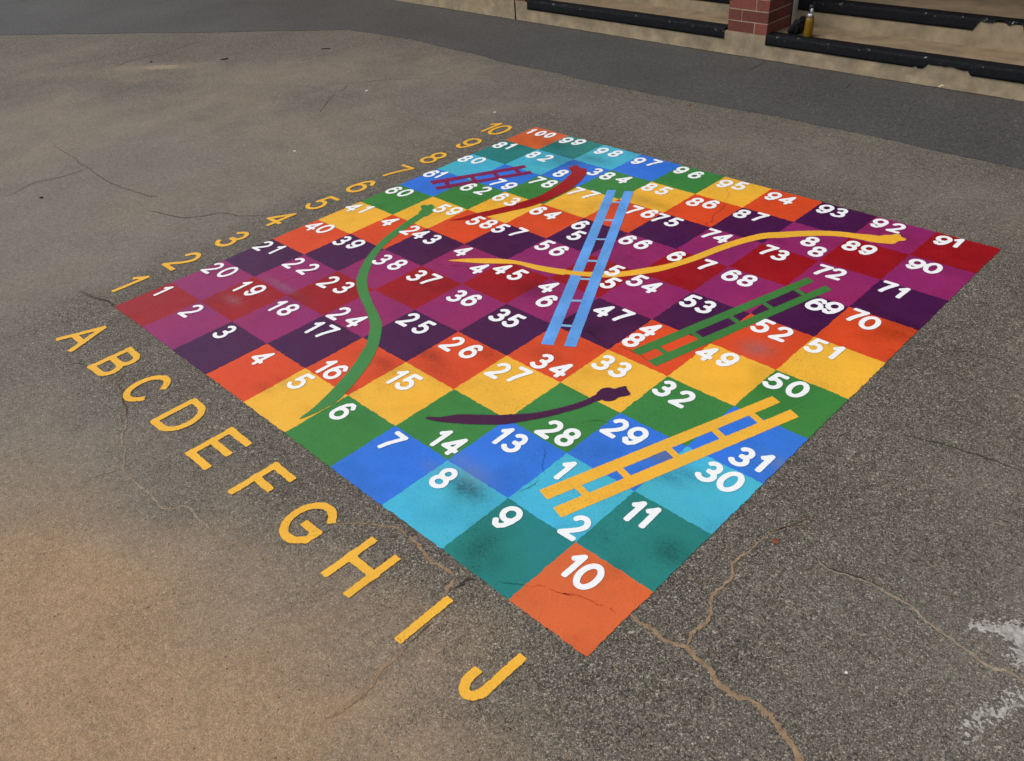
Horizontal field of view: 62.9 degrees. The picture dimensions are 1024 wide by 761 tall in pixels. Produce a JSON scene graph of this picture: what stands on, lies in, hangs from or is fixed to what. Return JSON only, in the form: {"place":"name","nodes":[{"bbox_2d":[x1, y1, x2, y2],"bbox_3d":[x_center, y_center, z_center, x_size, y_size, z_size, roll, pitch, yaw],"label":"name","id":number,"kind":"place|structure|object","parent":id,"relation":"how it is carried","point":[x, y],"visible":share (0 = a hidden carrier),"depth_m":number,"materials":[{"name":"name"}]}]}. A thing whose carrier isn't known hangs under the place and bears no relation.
{"place":"outdoors","nodes":[
{"label":"outdoors","id":0,"kind":"place"},
{"bbox_2d":[0,6,1023,760],"bbox_3d":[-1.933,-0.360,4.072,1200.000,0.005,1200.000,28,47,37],"label":"ground","id":1,"kind":"structure","parent":0,"point":[164,596],"depth_m":2.78,"materials":[{"name":"grey asphalt"}]},
{"bbox_2d":[114,283,199,326],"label":"game square","id":2,"kind":"structure","parent":1,"relation":"on","point":[147,308],"depth_m":4.06,"materials":[{"name":"red paint"}]},
{"bbox_2d":[143,301,231,349],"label":"game square","id":3,"kind":"structure","parent":1,"relation":"on","point":[172,331],"depth_m":3.88,"materials":[{"name":"paint"}]},
{"bbox_2d":[171,260,253,300],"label":"game square","id":4,"kind":"structure","parent":1,"relation":"on","point":[210,281],"depth_m":4.23,"materials":[{"name":"paint"}]},
{"bbox_2d":[173,321,265,373],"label":"game square","id":5,"kind":"structure","parent":1,"relation":"on","point":[215,349],"depth_m":3.70,"materials":[{"name":"purple paint"}]},
{"bbox_2d":[201,277,286,320],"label":"game square","id":6,"kind":"structure","parent":1,"relation":"on","point":[246,290],"depth_m":4.05,"materials":[{"name":"red paint"}]},
{"bbox_2d":[206,344,304,401],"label":"game square","id":7,"kind":"structure","parent":1,"relation":"on","point":[247,376],"depth_m":3.53,"materials":[{"name":"orange paint"}]},
{"bbox_2d":[224,239,303,276],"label":"game square","id":8,"kind":"structure","parent":1,"relation":"on","point":[263,257],"depth_m":4.39,"materials":[{"name":"purple paint"}]},
{"bbox_2d":[233,296,322,343],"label":"game square","id":9,"kind":"structure","parent":1,"relation":"on","point":[276,319],"depth_m":3.87,"materials":[{"name":"paint"}]},
{"bbox_2d":[243,368,347,431],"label":"game square","id":10,"kind":"structure","parent":1,"relation":"on","point":[285,405],"depth_m":3.35,"materials":[{"name":"yellow paint"}]},
{"bbox_2d":[255,254,336,294],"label":"game square","id":11,"kind":"structure","parent":1,"relation":"on","point":[288,270],"depth_m":4.21,"materials":[{"name":"paint"}]},
{"bbox_2d":[279,502,336,543],"bbox_3d":[-0.679,0.470,2.781,0.165,0.001,0.199,28,47,37],"label":"painted letter","id":12,"kind":"object","parent":1,"relation":"on","point":[308,526],"visible":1,"depth_m":2.77,"materials":[{"name":"yellow paint"}]},
{"bbox_2d":[273,220,349,253],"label":"game square","id":13,"kind":"structure","parent":1,"relation":"on","point":[309,237],"depth_m":4.56,"materials":[{"name":"orange paint"}]},
{"bbox_2d":[267,316,361,367],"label":"game square","id":14,"kind":"structure","parent":1,"relation":"on","point":[313,342],"depth_m":3.69,"materials":[{"name":"purple paint"}]},
{"bbox_2d":[287,271,373,314],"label":"game square","id":15,"kind":"structure","parent":1,"relation":"on","point":[330,293],"depth_m":4.03,"materials":[{"name":"red paint"}]},
{"bbox_2d":[285,396,394,466],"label":"game square","id":16,"kind":"structure","parent":1,"relation":"on","point":[334,433],"depth_m":3.17,"materials":[{"name":"green paint"}]},
{"bbox_2d":[305,234,382,270],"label":"game square","id":17,"kind":"structure","parent":1,"relation":"on","point":[343,252],"depth_m":4.38,"materials":[{"name":"purple paint"}]},
{"bbox_2d":[306,338,404,394],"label":"game square","id":18,"kind":"structure","parent":1,"relation":"on","point":[333,369],"depth_m":3.51,"materials":[{"name":"orange paint"}]},
{"bbox_2d":[319,202,391,233],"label":"game square","id":19,"kind":"structure","parent":1,"relation":"on","point":[354,217],"depth_m":4.72,"materials":[{"name":"yellow paint"}]},
{"bbox_2d":[321,537,400,597],"bbox_3d":[-0.471,0.578,2.607,0.154,0.001,0.207,28,47,37],"label":"painted letter","id":20,"kind":"object","parent":1,"relation":"on","point":[353,558],"visible":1,"depth_m":2.61,"materials":[{"name":"yellow paint"}]},
{"bbox_2d":[323,290,413,337],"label":"game square","id":21,"kind":"structure","parent":1,"relation":"on","point":[352,316],"depth_m":3.85,"materials":[{"name":"paint"}]},
{"bbox_2d":[338,249,419,289],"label":"game square","id":22,"kind":"structure","parent":1,"relation":"on","point":[387,266],"depth_m":4.20,"materials":[{"name":"paint"}]},
{"bbox_2d":[330,426,446,504],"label":"game square","id":23,"kind":"structure","parent":1,"relation":"on","point":[391,463],"depth_m":2.99,"materials":[{"name":"blue paint"}]},
{"bbox_2d":[351,215,426,248],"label":"game square","id":24,"kind":"structure","parent":1,"relation":"on","point":[376,233],"depth_m":4.55,"materials":[{"name":"orange paint"}]},
{"bbox_2d":[361,185,431,214],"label":"game square","id":25,"kind":"structure","parent":1,"relation":"on","point":[396,199],"depth_m":4.89,"materials":[{"name":"green paint"}]},
{"bbox_2d":[348,362,452,425],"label":"game square","id":26,"kind":"structure","parent":1,"relation":"on","point":[400,393],"depth_m":3.33,"materials":[{"name":"yellow paint"}]},
{"bbox_2d":[363,310,457,361],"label":"game square","id":27,"kind":"structure","parent":1,"relation":"on","point":[410,335],"depth_m":3.67,"materials":[{"name":"purple paint"}]},
{"bbox_2d":[375,266,460,309],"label":"game square","id":28,"kind":"structure","parent":1,"relation":"on","point":[418,287],"depth_m":4.02,"materials":[{"name":"red paint"}]},
{"bbox_2d":[386,229,463,265],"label":"game square","id":29,"kind":"structure","parent":1,"relation":"on","point":[423,247],"depth_m":4.37,"materials":[{"name":"purple paint"}]},
{"bbox_2d":[393,197,466,227],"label":"game square","id":30,"kind":"structure","parent":1,"relation":"on","point":[443,210],"depth_m":4.71,"materials":[{"name":"yellow paint"}]},
{"bbox_2d":[299,204,434,418],"bbox_3d":[-0.658,-0.430,4.019,0.262,0.001,1.964,0,36,7],"label":"painted snake","id":31,"kind":"object","parent":30,"relation":"on","point":[343,386],"visible":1,"depth_m":3.74,"materials":[{"name":"green paint"}]},
{"bbox_2d":[382,460,506,547],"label":"game square","id":32,"kind":"structure","parent":1,"relation":"on","point":[444,504],"depth_m":2.81,"materials":[{"name":"paint"}]},
{"bbox_2d":[396,389,498,459],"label":"game square","id":33,"kind":"structure","parent":1,"relation":"on","point":[447,441],"depth_m":3.14,"materials":[{"name":"green paint"}]},
{"bbox_2d":[426,386,629,424],"bbox_3d":[0.068,0.112,3.186,0.791,0.001,0.122,-9,36,-6],"label":"painted snake","id":34,"kind":"object","parent":33,"relation":"on","point":[608,394],"visible":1,"depth_m":3.17,"materials":[{"name":"purple paint"}]},
{"bbox_2d":[407,332,505,388],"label":"game square","id":35,"kind":"structure","parent":1,"relation":"on","point":[455,360],"depth_m":3.50,"materials":[{"name":"orange paint"}]},
{"bbox_2d":[415,284,505,330],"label":"game square","id":36,"kind":"structure","parent":1,"relation":"on","point":[460,307],"depth_m":3.84,"materials":[{"name":"paint"}]},
{"bbox_2d":[422,244,500,283],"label":"game square","id":37,"kind":"structure","parent":1,"relation":"on","point":[459,273],"depth_m":4.18,"materials":[{"name":"paint"}]},
{"bbox_2d":[427,210,504,243],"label":"game square","id":38,"kind":"structure","parent":1,"relation":"on","point":[465,231],"depth_m":4.52,"materials":[{"name":"orange paint"}]},
{"bbox_2d":[433,180,503,209],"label":"game square","id":39,"kind":"structure","parent":1,"relation":"on","point":[468,196],"depth_m":4.87,"materials":[{"name":"green paint"}]},
{"bbox_2d":[438,154,503,179],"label":"game square","id":40,"kind":"structure","parent":1,"relation":"on","point":[469,164],"depth_m":5.23,"materials":[{"name":"paint"}]},
{"bbox_2d":[459,653,526,700],"bbox_3d":[-0.061,0.791,2.266,0.095,0.001,0.202,28,47,37],"label":"painted letter","id":41,"kind":"object","parent":1,"relation":"on","point":[494,682],"visible":1,"depth_m":2.25,"materials":[{"name":"yellow paint"}]},
{"bbox_2d":[458,304,549,355],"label":"game square","id":42,"kind":"structure","parent":1,"relation":"on","point":[506,329],"depth_m":3.66,"materials":[{"name":"purple paint"}]},
{"bbox_2d":[465,223,545,258],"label":"game square","id":43,"kind":"structure","parent":1,"relation":"on","point":[505,241],"depth_m":4.35,"materials":[{"name":"purple paint"}]},
{"bbox_2d":[468,192,542,222],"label":"game square","id":44,"kind":"structure","parent":1,"relation":"on","point":[503,199],"depth_m":4.71,"materials":[{"name":"yellow paint"}]},
{"bbox_2d":[463,264,548,303],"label":"game square","id":45,"kind":"structure","parent":1,"relation":"on","point":[506,283],"depth_m":4.01,"materials":[{"name":"red paint"}]},
{"bbox_2d":[448,423,565,497],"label":"game square","id":46,"kind":"structure","parent":1,"relation":"on","point":[506,460],"depth_m":2.97,"materials":[{"name":"blue paint"}]},
{"bbox_2d":[454,356,559,414],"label":"game square","id":47,"kind":"structure","parent":1,"relation":"on","point":[506,385],"depth_m":3.32,"materials":[{"name":"yellow paint"}]},
{"bbox_2d":[442,498,574,599],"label":"game square","id":48,"kind":"structure","parent":1,"relation":"on","point":[508,540],"depth_m":2.63,"materials":[{"name":"teal paint"}]},
{"bbox_2d":[506,150,572,174],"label":"game square","id":49,"kind":"structure","parent":1,"relation":"on","point":[540,162],"depth_m":5.21,"materials":[{"name":"paint"}]},
{"bbox_2d":[506,175,577,203],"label":"game square","id":50,"kind":"structure","parent":1,"relation":"on","point":[539,185],"depth_m":4.88,"materials":[{"name":"green paint"}]},
{"bbox_2d":[450,165,586,220],"bbox_3d":[0.104,-1.054,4.790,1.001,0.001,0.242,-31,44,-32],"label":"painted snake","id":51,"kind":"object","parent":50,"relation":"on","point":[576,176],"visible":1,"depth_m":4.78,"materials":[{"name":"red paint"}]},
{"bbox_2d":[508,238,580,277],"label":"game square","id":52,"kind":"structure","parent":1,"relation":"on","point":[546,252],"depth_m":4.19,"materials":[{"name":"paint"}]},
{"bbox_2d":[506,204,582,237],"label":"game square","id":53,"kind":"structure","parent":1,"relation":"on","point":[544,221],"depth_m":4.52,"materials":[{"name":"orange paint"}]},
{"bbox_2d":[507,278,597,322],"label":"game square","id":54,"kind":"structure","parent":1,"relation":"on","point":[541,301],"depth_m":3.84,"materials":[{"name":"paint"}]},
{"bbox_2d":[507,328,607,381],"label":"game square","id":55,"kind":"structure","parent":1,"relation":"on","point":[558,360],"depth_m":3.47,"materials":[{"name":"orange paint"}]},
{"bbox_2d":[515,382,619,452],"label":"game square","id":56,"kind":"structure","parent":1,"relation":"on","point":[568,431],"depth_m":3.13,"materials":[{"name":"green paint"}]},
{"bbox_2d":[509,453,634,541],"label":"game square","id":57,"kind":"structure","parent":1,"relation":"on","point":[575,526],"depth_m":2.78,"materials":[{"name":"paint"}]},
{"bbox_2d":[544,187,618,217],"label":"game square","id":58,"kind":"structure","parent":1,"relation":"on","point":[581,202],"depth_m":4.68,"materials":[{"name":"yellow paint"}]},
{"bbox_2d":[509,542,653,655],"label":"game square","id":59,"kind":"structure","parent":1,"relation":"on","point":[585,627],"depth_m":2.45,"materials":[{"name":"orange paint"}]},
{"bbox_2d":[541,190,632,346],"bbox_3d":[0.407,-0.616,4.150,0.154,0.001,1.614,6,37,15],"label":"painted ladder","id":60,"kind":"object","parent":1,"relation":"on","point":[556,324],"visible":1,"depth_m":4.00,"materials":[{"name":"blue paint"}]},
{"bbox_2d":[547,218,627,254],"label":"game square","id":61,"kind":"structure","parent":1,"relation":"on","point":[574,235],"depth_m":4.34,"materials":[{"name":"purple paint"}]},
{"bbox_2d":[551,255,633,297],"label":"game square","id":62,"kind":"structure","parent":1,"relation":"on","point":[606,285],"depth_m":3.98,"materials":[{"name":"red paint"}]},
{"bbox_2d":[561,298,651,348],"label":"game square","id":63,"kind":"structure","parent":1,"relation":"on","point":[608,325],"depth_m":3.64,"materials":[{"name":"purple paint"}]},
{"bbox_2d":[573,145,640,169],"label":"game square","id":64,"kind":"structure","parent":1,"relation":"on","point":[607,157],"depth_m":5.19,"materials":[{"name":"paint"}]},
{"bbox_2d":[561,350,666,412],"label":"game square","id":65,"kind":"structure","parent":1,"relation":"on","point":[609,368],"depth_m":3.31,"materials":[{"name":"yellow paint"}]},
{"bbox_2d":[579,170,651,198],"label":"game square","id":66,"kind":"structure","parent":1,"relation":"on","point":[619,183],"depth_m":4.85,"materials":[{"name":"green paint"}]},
{"bbox_2d":[585,199,661,232],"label":"game square","id":67,"kind":"structure","parent":1,"relation":"on","point":[636,216],"depth_m":4.50,"materials":[{"name":"orange paint"}]},
{"bbox_2d":[567,413,686,490],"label":"game square","id":68,"kind":"structure","parent":1,"relation":"on","point":[620,435],"depth_m":2.99,"materials":[{"name":"blue paint"}]},
{"bbox_2d":[591,233,675,269],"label":"game square","id":69,"kind":"structure","parent":1,"relation":"on","point":[632,251],"depth_m":4.16,"materials":[{"name":"paint"}]},
{"bbox_2d":[577,492,711,591],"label":"game square","id":70,"kind":"structure","parent":1,"relation":"on","point":[645,542],"depth_m":2.62,"materials":[{"name":"teal paint"}]},
{"bbox_2d":[599,274,690,318],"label":"game square","id":71,"kind":"structure","parent":1,"relation":"on","point":[647,296],"depth_m":3.81,"materials":[{"name":"paint"}]},
{"bbox_2d":[612,155,680,180],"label":"game square","id":72,"kind":"structure","parent":1,"relation":"on","point":[644,167],"depth_m":5.01,"materials":[{"name":"blue paint"}]},
{"bbox_2d":[620,182,693,212],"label":"game square","id":73,"kind":"structure","parent":1,"relation":"on","point":[657,197],"depth_m":4.67,"materials":[{"name":"yellow paint"}]},
{"bbox_2d":[608,320,709,375],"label":"game square","id":74,"kind":"structure","parent":1,"relation":"on","point":[650,331],"depth_m":3.48,"materials":[{"name":"orange paint"}]},
{"bbox_2d":[540,396,797,516],"bbox_3d":[0.570,0.252,2.937,0.999,0.001,0.151,-19,38,-19],"label":"painted ladder","id":75,"kind":"object","parent":1,"relation":"on","point":[626,482],"visible":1,"depth_m":2.92,"materials":[{"name":"yellow paint"}]},
{"bbox_2d":[629,213,710,248],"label":"game square","id":76,"kind":"structure","parent":1,"relation":"on","point":[670,230],"depth_m":4.32,"materials":[{"name":"purple paint"}]},
{"bbox_2d":[448,231,905,276],"bbox_3d":[0.802,-0.611,4.097,2.237,0.001,0.321,-5,36,0],"label":"painted snake","id":77,"kind":"object","parent":1,"relation":"on","point":[891,239],"visible":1,"depth_m":4.12,"materials":[{"name":"yellow paint"}]},
{"bbox_2d":[621,376,733,445],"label":"game square","id":78,"kind":"structure","parent":1,"relation":"on","point":[668,406],"depth_m":3.13,"materials":[{"name":"green paint"}]},
{"bbox_2d":[644,249,727,291],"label":"game square","id":79,"kind":"structure","parent":1,"relation":"on","point":[692,276],"depth_m":3.96,"materials":[{"name":"red paint"}]},
{"bbox_2d":[652,165,724,193],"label":"game square","id":80,"kind":"structure","parent":1,"relation":"on","point":[689,179],"depth_m":4.83,"materials":[{"name":"green paint"}]},
{"bbox_2d":[635,447,762,533],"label":"game square","id":81,"kind":"structure","parent":1,"relation":"on","point":[710,495],"depth_m":2.77,"materials":[{"name":"paint"}]},
{"bbox_2d":[652,292,749,342],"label":"game square","id":82,"kind":"structure","parent":1,"relation":"on","point":[691,308],"depth_m":3.66,"materials":[{"name":"purple paint"}]},
{"bbox_2d":[664,194,741,226],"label":"game square","id":83,"kind":"structure","parent":1,"relation":"on","point":[699,209],"depth_m":4.49,"materials":[{"name":"orange paint"}]},
{"bbox_2d":[678,228,761,265],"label":"game square","id":84,"kind":"structure","parent":1,"relation":"on","point":[707,239],"depth_m":4.15,"materials":[{"name":"paint"}]},
{"bbox_2d":[668,343,774,405],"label":"game square","id":85,"kind":"structure","parent":1,"relation":"on","point":[724,375],"depth_m":3.29,"materials":[{"name":"yellow paint"}]},
{"bbox_2d":[632,277,831,365],"bbox_3d":[0.965,-0.267,3.605,1.009,0.001,0.152,-22,39,-22],"label":"painted ladder","id":86,"kind":"object","parent":1,"relation":"on","point":[666,356],"visible":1,"depth_m":3.58,"materials":[{"name":"green paint"}]},
{"bbox_2d":[696,177,770,207],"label":"game square","id":87,"kind":"structure","parent":1,"relation":"on","point":[742,194],"depth_m":4.65,"materials":[{"name":"yellow paint"}]},
{"bbox_2d":[693,266,784,312],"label":"game square","id":88,"kind":"structure","parent":1,"relation":"on","point":[730,286],"depth_m":3.81,"materials":[{"name":"paint"}]},
{"bbox_2d":[687,406,807,483],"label":"game square","id":89,"kind":"structure","parent":1,"relation":"on","point":[762,457],"depth_m":2.92,"materials":[{"name":"blue paint"}]},
{"bbox_2d":[711,208,792,243],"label":"game square","id":90,"kind":"structure","parent":1,"relation":"on","point":[743,222],"depth_m":4.32,"materials":[{"name":"purple paint"}]},
{"bbox_2d":[711,313,812,369],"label":"game square","id":91,"kind":"structure","parent":1,"relation":"on","point":[771,344],"depth_m":3.45,"materials":[{"name":"orange paint"}]},
{"bbox_2d":[729,244,817,285],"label":"game square","id":92,"kind":"structure","parent":1,"relation":"on","point":[775,264],"depth_m":3.97,"materials":[{"name":"red paint"}]},
{"bbox_2d":[743,189,821,221],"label":"game square","id":93,"kind":"structure","parent":1,"relation":"on","point":[784,205],"depth_m":4.48,"materials":[{"name":"orange paint"}]},
{"bbox_2d":[735,370,847,437],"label":"game square","id":94,"kind":"structure","parent":1,"relation":"on","point":[814,408],"depth_m":3.12,"materials":[{"name":"green paint"}]},
{"bbox_2d":[751,290,847,336],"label":"game square","id":95,"kind":"structure","parent":1,"relation":"on","point":[814,316],"depth_m":3.60,"materials":[{"name":"purple paint"}]},
{"bbox_2d":[763,222,847,260],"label":"game square","id":96,"kind":"structure","parent":1,"relation":"on","point":[818,248],"depth_m":4.11,"materials":[{"name":"paint"}]},
{"bbox_2d":[776,337,885,398],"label":"game square","id":97,"kind":"structure","parent":1,"relation":"on","point":[844,372],"depth_m":3.28,"materials":[{"name":"yellow paint"}]},
{"bbox_2d":[787,261,879,306],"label":"game square","id":98,"kind":"structure","parent":1,"relation":"on","point":[848,287],"depth_m":3.79,"materials":[{"name":"paint"}]},
{"bbox_2d":[794,202,876,237],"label":"game square","id":99,"kind":"structure","parent":1,"relation":"on","point":[823,216],"depth_m":4.30,"materials":[{"name":"purple paint"}]},
{"bbox_2d":[819,238,907,279],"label":"game square","id":100,"kind":"structure","parent":1,"relation":"on","point":[869,259],"depth_m":3.95,"materials":[{"name":"red paint"}]},
{"bbox_2d":[814,307,917,361],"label":"game square","id":101,"kind":"structure","parent":1,"relation":"on","point":[863,332],"depth_m":3.44,"materials":[{"name":"orange paint"}]},
{"bbox_2d":[852,217,935,254],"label":"game square","id":102,"kind":"structure","parent":1,"relation":"on","point":[915,237],"depth_m":4.13,"materials":[{"name":"paint"}]},
{"bbox_2d":[849,280,947,329],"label":"game square","id":103,"kind":"structure","parent":1,"relation":"on","point":[897,303],"depth_m":3.61,"materials":[{"name":"purple paint"}]},
{"bbox_2d":[881,255,975,299],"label":"game square","id":104,"kind":"structure","parent":1,"relation":"on","point":[935,279],"depth_m":3.77,"materials":[{"name":"paint"}]},
{"bbox_2d":[909,232,1000,272],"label":"game square","id":105,"kind":"structure","parent":1,"relation":"on","point":[958,253],"depth_m":3.94,"materials":[{"name":"red paint"}]},
{"bbox_2d":[0,0,1023,168],"bbox_3d":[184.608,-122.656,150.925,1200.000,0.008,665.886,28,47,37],"label":"pavement","id":106,"kind":"structure","parent":0,"point":[977,127],"depth_m":6.82,"materials":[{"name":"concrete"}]},
{"bbox_2d":[397,0,1023,100],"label":"veranda building","id":107,"kind":"structure","parent":0,"point":[973,46],"depth_m":6.33,"materials":[{"name":"concrete"}]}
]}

